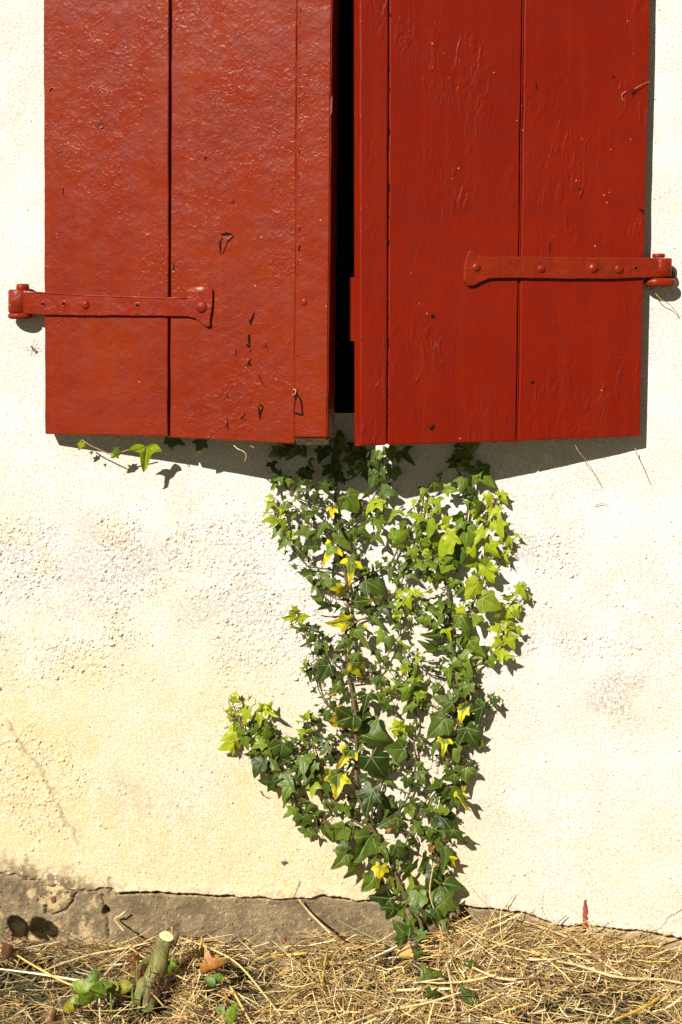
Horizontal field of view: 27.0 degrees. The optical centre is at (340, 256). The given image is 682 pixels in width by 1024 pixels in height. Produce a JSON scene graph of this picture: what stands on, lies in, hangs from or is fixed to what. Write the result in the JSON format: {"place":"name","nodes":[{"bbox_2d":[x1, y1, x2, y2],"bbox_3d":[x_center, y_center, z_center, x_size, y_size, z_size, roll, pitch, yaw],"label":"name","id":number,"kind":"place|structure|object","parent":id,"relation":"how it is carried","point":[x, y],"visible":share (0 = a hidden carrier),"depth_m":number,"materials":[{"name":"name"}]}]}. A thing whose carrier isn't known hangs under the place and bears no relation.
{"place":"outdoors","nodes":[
{"label":"outdoors","id":0,"kind":"place"},
{"bbox_2d":[0,891,681,1023],"bbox_3d":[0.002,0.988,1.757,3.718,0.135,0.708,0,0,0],"label":"straw mulch","id":1,"kind":"object","parent":0,"point":[491,944],"visible":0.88,"depth_m":1.97,"materials":[{"name":"beige plant"}]},
{"bbox_2d":[1,943,20,959],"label":"dry leaf","id":2,"kind":"object","parent":1,"relation":"on","point":[8,951],"visible":1,"depth_m":2.01,"materials":[{"name":"brown plant"}]},
{"bbox_2d":[0,968,77,980],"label":"straw stalk","id":3,"kind":"object","parent":1,"relation":"on","point":[48,975],"visible":0.56,"depth_m":1.98,"materials":[{"name":"beige plant"}]},
{"bbox_2d":[13,953,70,985],"bbox_3d":[-0.415,0.997,1.985,0.162,0.007,0.008,0,0,38],"label":"straw stalk","id":4,"kind":"object","parent":1,"relation":"on","point":[43,971],"visible":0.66,"depth_m":1.98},
{"bbox_2d":[42,1007,57,1023],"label":"dry leaf","id":5,"kind":"object","parent":1,"relation":"on","point":[50,1014],"visible":0.98,"depth_m":1.87,"materials":[{"name":"brown plant"}]},
{"bbox_2d":[63,994,78,1012],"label":"bramble seedling","id":6,"kind":"object","parent":1,"relation":"on","point":[71,1006],"visible":0.98,"depth_m":1.88,"materials":[{"name":"yellow plant"}]},
{"bbox_2d":[71,968,112,1005],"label":"bramble seedling","id":7,"kind":"object","parent":1,"relation":"on","point":[90,988],"visible":1,"depth_m":1.91,"materials":[{"name":"green plant"}]},
{"bbox_2d":[44,942,148,970],"bbox_3d":[-0.350,0.994,2.024,0.155,0.010,0.016,0,0,-25],"label":"straw stalk","id":8,"kind":"object","parent":1,"relation":"on","point":[83,956],"visible":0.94,"depth_m":2.03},
{"bbox_2d":[98,998,100,1023],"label":"straw stalk","id":9,"kind":"object","parent":1,"relation":"on","point":[99,1011],"visible":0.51,"depth_m":1.88,"materials":[{"name":"beige plant"}]},
{"bbox_2d":[110,992,112,1022],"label":"grass blade","id":10,"kind":"object","parent":1,"relation":"on","point":[111,1012],"depth_m":1.90,"materials":[{"name":"green plant"}]},
{"bbox_2d":[114,911,125,930],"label":"straw stalk","id":11,"kind":"object","parent":1,"relation":"on","point":[117,923],"visible":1,"depth_m":2.07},
{"bbox_2d":[107,956,150,995],"bbox_3d":[-0.293,0.995,1.955,0.066,0.055,0.029,0,0,-43],"label":"bramble seedling","id":12,"kind":"object","parent":1,"relation":"on","point":[121,987],"visible":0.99,"depth_m":1.94,"materials":[{"name":"green plant"}]},
{"bbox_2d":[131,987,133,1014],"bbox_3d":[-0.282,1.009,1.927,0.005,0.040,0.005,0,0,0],"label":"grass blade","id":13,"kind":"object","parent":1,"relation":"on","point":[132,999],"depth_m":1.93,"materials":[{"name":"green plant"}]},
{"bbox_2d":[128,953,139,965],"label":"dry leaf","id":14,"kind":"object","parent":1,"relation":"on","point":[133,958],"visible":0.94,"depth_m":1.98,"materials":[{"name":"brown plant"}]},
{"bbox_2d":[136,960,137,984],"bbox_3d":[-0.279,0.996,1.953,0.004,0.061,0.005,0,0,0],"label":"grass blade","id":15,"kind":"object","parent":1,"relation":"on","point":[136,973],"depth_m":1.95,"materials":[{"name":"green plant"}]},
{"bbox_2d":[129,965,146,980],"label":"dry leaf","id":16,"kind":"object","parent":1,"relation":"on","point":[141,970],"visible":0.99,"depth_m":1.96,"materials":[{"name":"brown plant"}]},
{"bbox_2d":[134,926,179,1011],"bbox_3d":[-0.251,0.983,1.955,0.065,0.098,0.044,0,0,-28],"label":"cut stem","id":17,"kind":"object","parent":1,"relation":"on","point":[151,980],"visible":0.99,"depth_m":1.95,"materials":[{"name":"green plant"}]},
{"bbox_2d":[167,959,176,971],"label":"bramble seedling","id":18,"kind":"object","parent":1,"relation":"on","point":[171,964],"visible":1,"depth_m":1.96,"materials":[{"name":"green plant"}]},
{"bbox_2d":[195,936,202,959],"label":"straw stalk","id":19,"kind":"object","parent":1,"relation":"on","point":[199,947],"visible":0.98,"depth_m":2.02,"materials":[{"name":"beige plant"}]},
{"bbox_2d":[190,1008,210,1023],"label":"dry leaf","id":20,"kind":"object","parent":1,"relation":"on","point":[202,1012],"visible":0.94,"depth_m":1.88,"materials":[{"name":"brown plant"}]},
{"bbox_2d":[200,945,224,973],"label":"dry leaf","id":21,"kind":"object","parent":1,"relation":"on","point":[210,963],"visible":1,"depth_m":1.97,"materials":[{"name":"orange plant"}]},
{"bbox_2d":[204,973,222,989],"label":"bramble seedling","id":22,"kind":"object","parent":1,"relation":"on","point":[210,981],"visible":1,"depth_m":1.94,"materials":[{"name":"green plant"}]},
{"bbox_2d":[216,1002,237,1023],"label":"bramble seedling","id":23,"kind":"object","parent":1,"relation":"on","point":[230,1013],"visible":1,"depth_m":1.86,"materials":[{"name":"green plant"}]},
{"bbox_2d":[179,937,281,1015],"bbox_3d":[-0.145,0.993,1.972,0.032,0.012,0.257,0,0,-38],"label":"straw stalk","id":24,"kind":"object","parent":1,"relation":"on","point":[244,970],"visible":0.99,"depth_m":1.99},
{"bbox_2d":[229,985,251,1023],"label":"straw stalk","id":25,"kind":"object","parent":1,"relation":"on","point":[240,1004],"visible":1,"depth_m":1.90,"materials":[{"name":"beige plant"}]},
{"bbox_2d":[273,952,306,956],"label":"straw stalk","id":26,"kind":"object","parent":1,"relation":"on","point":[295,954],"visible":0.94,"depth_m":2.00,"materials":[{"name":"yellow plant"}]},
{"bbox_2d":[298,899,330,933],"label":"straw stalk","id":27,"kind":"object","parent":1,"relation":"on","point":[313,916],"visible":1,"depth_m":2.07,"materials":[{"name":"beige plant"}]},
{"bbox_2d":[321,951,327,985],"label":"straw stalk","id":28,"kind":"object","parent":1,"relation":"on","point":[323,969],"visible":1,"depth_m":1.97,"materials":[{"name":"yellow plant"}]},
{"bbox_2d":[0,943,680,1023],"bbox_3d":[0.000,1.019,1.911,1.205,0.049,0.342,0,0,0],"label":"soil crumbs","id":29,"kind":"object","parent":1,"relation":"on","point":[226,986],"visible":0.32,"depth_m":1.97,"materials":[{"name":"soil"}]},
{"bbox_2d":[0,0,681,967],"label":"house wall","id":30,"kind":"structure","parent":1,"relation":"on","point":[142,636],"depth_m":2.08,"materials":[{"name":"paint"}]},
{"bbox_2d":[77,436,207,471],"bbox_3d":[-0.286,0.283,2.039,0.192,0.055,0.026,0,0,3],"label":"ivy shoot","id":31,"kind":"object","parent":30,"relation":"attached to","point":[146,452],"visible":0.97,"depth_m":2.04,"materials":[{"name":"green plant"}]},
{"bbox_2d":[8,0,338,444],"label":"wooden shutter","id":32,"kind":"object","parent":30,"relation":"attached to","point":[190,223],"visible":1,"depth_m":2.01,"materials":[{"name":"red paint"}]},
{"bbox_2d":[334,0,353,403],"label":"window","id":33,"kind":"structure","parent":30,"relation":"in","point":[344,348],"depth_m":2.20,"materials":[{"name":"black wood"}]},
{"bbox_2d":[217,430,532,953],"bbox_3d":[0.050,0.635,2.041,0.458,0.766,0.084,0,0,0],"label":"ivy plant","id":34,"kind":"object","parent":30,"relation":"attached to","point":[458,539],"visible":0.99,"depth_m":2.06,"materials":[{"name":"green plant"}]},
{"bbox_2d":[350,0,675,445],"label":"wooden shutter","id":35,"kind":"object","parent":30,"relation":"attached to","point":[503,267],"visible":1,"depth_m":2.01,"materials":[{"name":"red paint"}]},
{"bbox_2d":[649,286,678,315],"bbox_3d":[0.471,0.065,2.073,0.048,0.047,0.011,0,0,0],"label":"dry tendril","id":36,"kind":"object","parent":35,"relation":"hanging from","point":[661,299],"visible":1,"depth_m":2.07,"materials":[{"name":"plant"}]},
{"bbox_2d":[635,448,649,482],"bbox_3d":[0.439,0.305,2.074,0.028,0.053,0.002,0,0,-25],"label":"dry tendril","id":37,"kind":"object","parent":30,"relation":"attached to","point":[641,464],"visible":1,"depth_m":2.07,"materials":[{"name":"plant"}]},
{"bbox_2d":[362,924,404,949],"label":"straw stalk","id":38,"kind":"object","parent":1,"relation":"on","point":[389,935],"visible":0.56,"depth_m":2.05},
{"bbox_2d":[349,992,460,1023],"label":"straw stalk","id":39,"kind":"object","parent":1,"relation":"on","point":[403,1007],"visible":0.98,"depth_m":1.88,"materials":[{"name":"beige plant"}]},
{"bbox_2d":[396,940,413,958],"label":"dry leaf","id":40,"kind":"object","parent":1,"relation":"on","point":[404,952],"visible":1,"depth_m":2.00,"materials":[{"name":"beige plant"}]},
{"bbox_2d":[411,948,423,959],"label":"ivy leaf","id":41,"kind":"object","parent":1,"relation":"on","point":[417,954],"visible":1,"depth_m":1.99,"materials":[{"name":"green plant"}]},
{"bbox_2d":[396,987,450,991],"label":"straw stalk","id":42,"kind":"object","parent":1,"relation":"on","point":[417,989],"visible":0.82,"depth_m":1.92,"materials":[{"name":"beige plant"}]},
{"bbox_2d":[417,962,434,986],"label":"ivy leaf","id":43,"kind":"object","parent":1,"relation":"on","point":[425,972],"visible":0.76,"depth_m":1.94,"materials":[{"name":"green plant"}]},
{"bbox_2d":[424,986,438,998],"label":"ivy leaf","id":44,"kind":"object","parent":1,"relation":"on","point":[431,993],"visible":1,"depth_m":1.89,"materials":[{"name":"green plant"}]},
{"bbox_2d":[429,862,443,938],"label":"straw stalk","id":45,"kind":"object","parent":1,"relation":"on","point":[430,896],"visible":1,"depth_m":2.04,"materials":[{"name":"beige plant"}]},
{"bbox_2d":[430,969,445,980],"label":"ivy leaf","id":46,"kind":"object","parent":1,"relation":"on","point":[438,974],"visible":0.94,"depth_m":1.93,"materials":[{"name":"green plant"}]},
{"bbox_2d":[445,960,455,1008],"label":"straw stalk","id":47,"kind":"object","parent":1,"relation":"on","point":[450,980],"visible":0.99,"depth_m":1.92,"materials":[{"name":"beige plant"}]},
{"bbox_2d":[460,983,477,1007],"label":"ivy leaf","id":48,"kind":"object","parent":1,"relation":"on","point":[466,998],"visible":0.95,"depth_m":1.88,"materials":[{"name":"green plant"}]},
{"bbox_2d":[465,958,476,968],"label":"ivy leaf","id":49,"kind":"object","parent":1,"relation":"on","point":[470,962],"visible":1,"depth_m":1.96,"materials":[{"name":"green plant"}]},
{"bbox_2d":[471,966,539,980],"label":"straw stalk","id":50,"kind":"object","parent":1,"relation":"on","point":[500,978],"visible":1,"depth_m":1.93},
{"bbox_2d":[503,913,567,937],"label":"straw stalk","id":51,"kind":"object","parent":1,"relation":"on","point":[531,923],"visible":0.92,"depth_m":2.07,"materials":[{"name":"beige plant"}]},
{"bbox_2d":[563,930,622,975],"bbox_3d":[0.358,0.990,2.023,0.018,0.016,0.122,0,0,-39],"label":"straw stalk","id":52,"kind":"object","parent":1,"relation":"on","point":[599,960],"visible":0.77,"depth_m":2.02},
{"bbox_2d":[593,958,603,971],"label":"dry leaf","id":53,"kind":"object","parent":1,"relation":"on","point":[599,967],"visible":0.95,"depth_m":1.97,"materials":[{"name":"orange plant"}]},
{"bbox_2d":[529,957,681,983],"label":"straw stalk","id":54,"kind":"object","parent":1,"relation":"on","point":[625,978],"visible":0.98,"depth_m":1.97,"materials":[{"name":"beige plant"}]},
{"bbox_2d":[614,996,661,1020],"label":"straw stalk","id":55,"kind":"object","parent":1,"relation":"on","point":[639,1009],"visible":1,"depth_m":1.89,"materials":[{"name":"yellow plant"}]}
]}

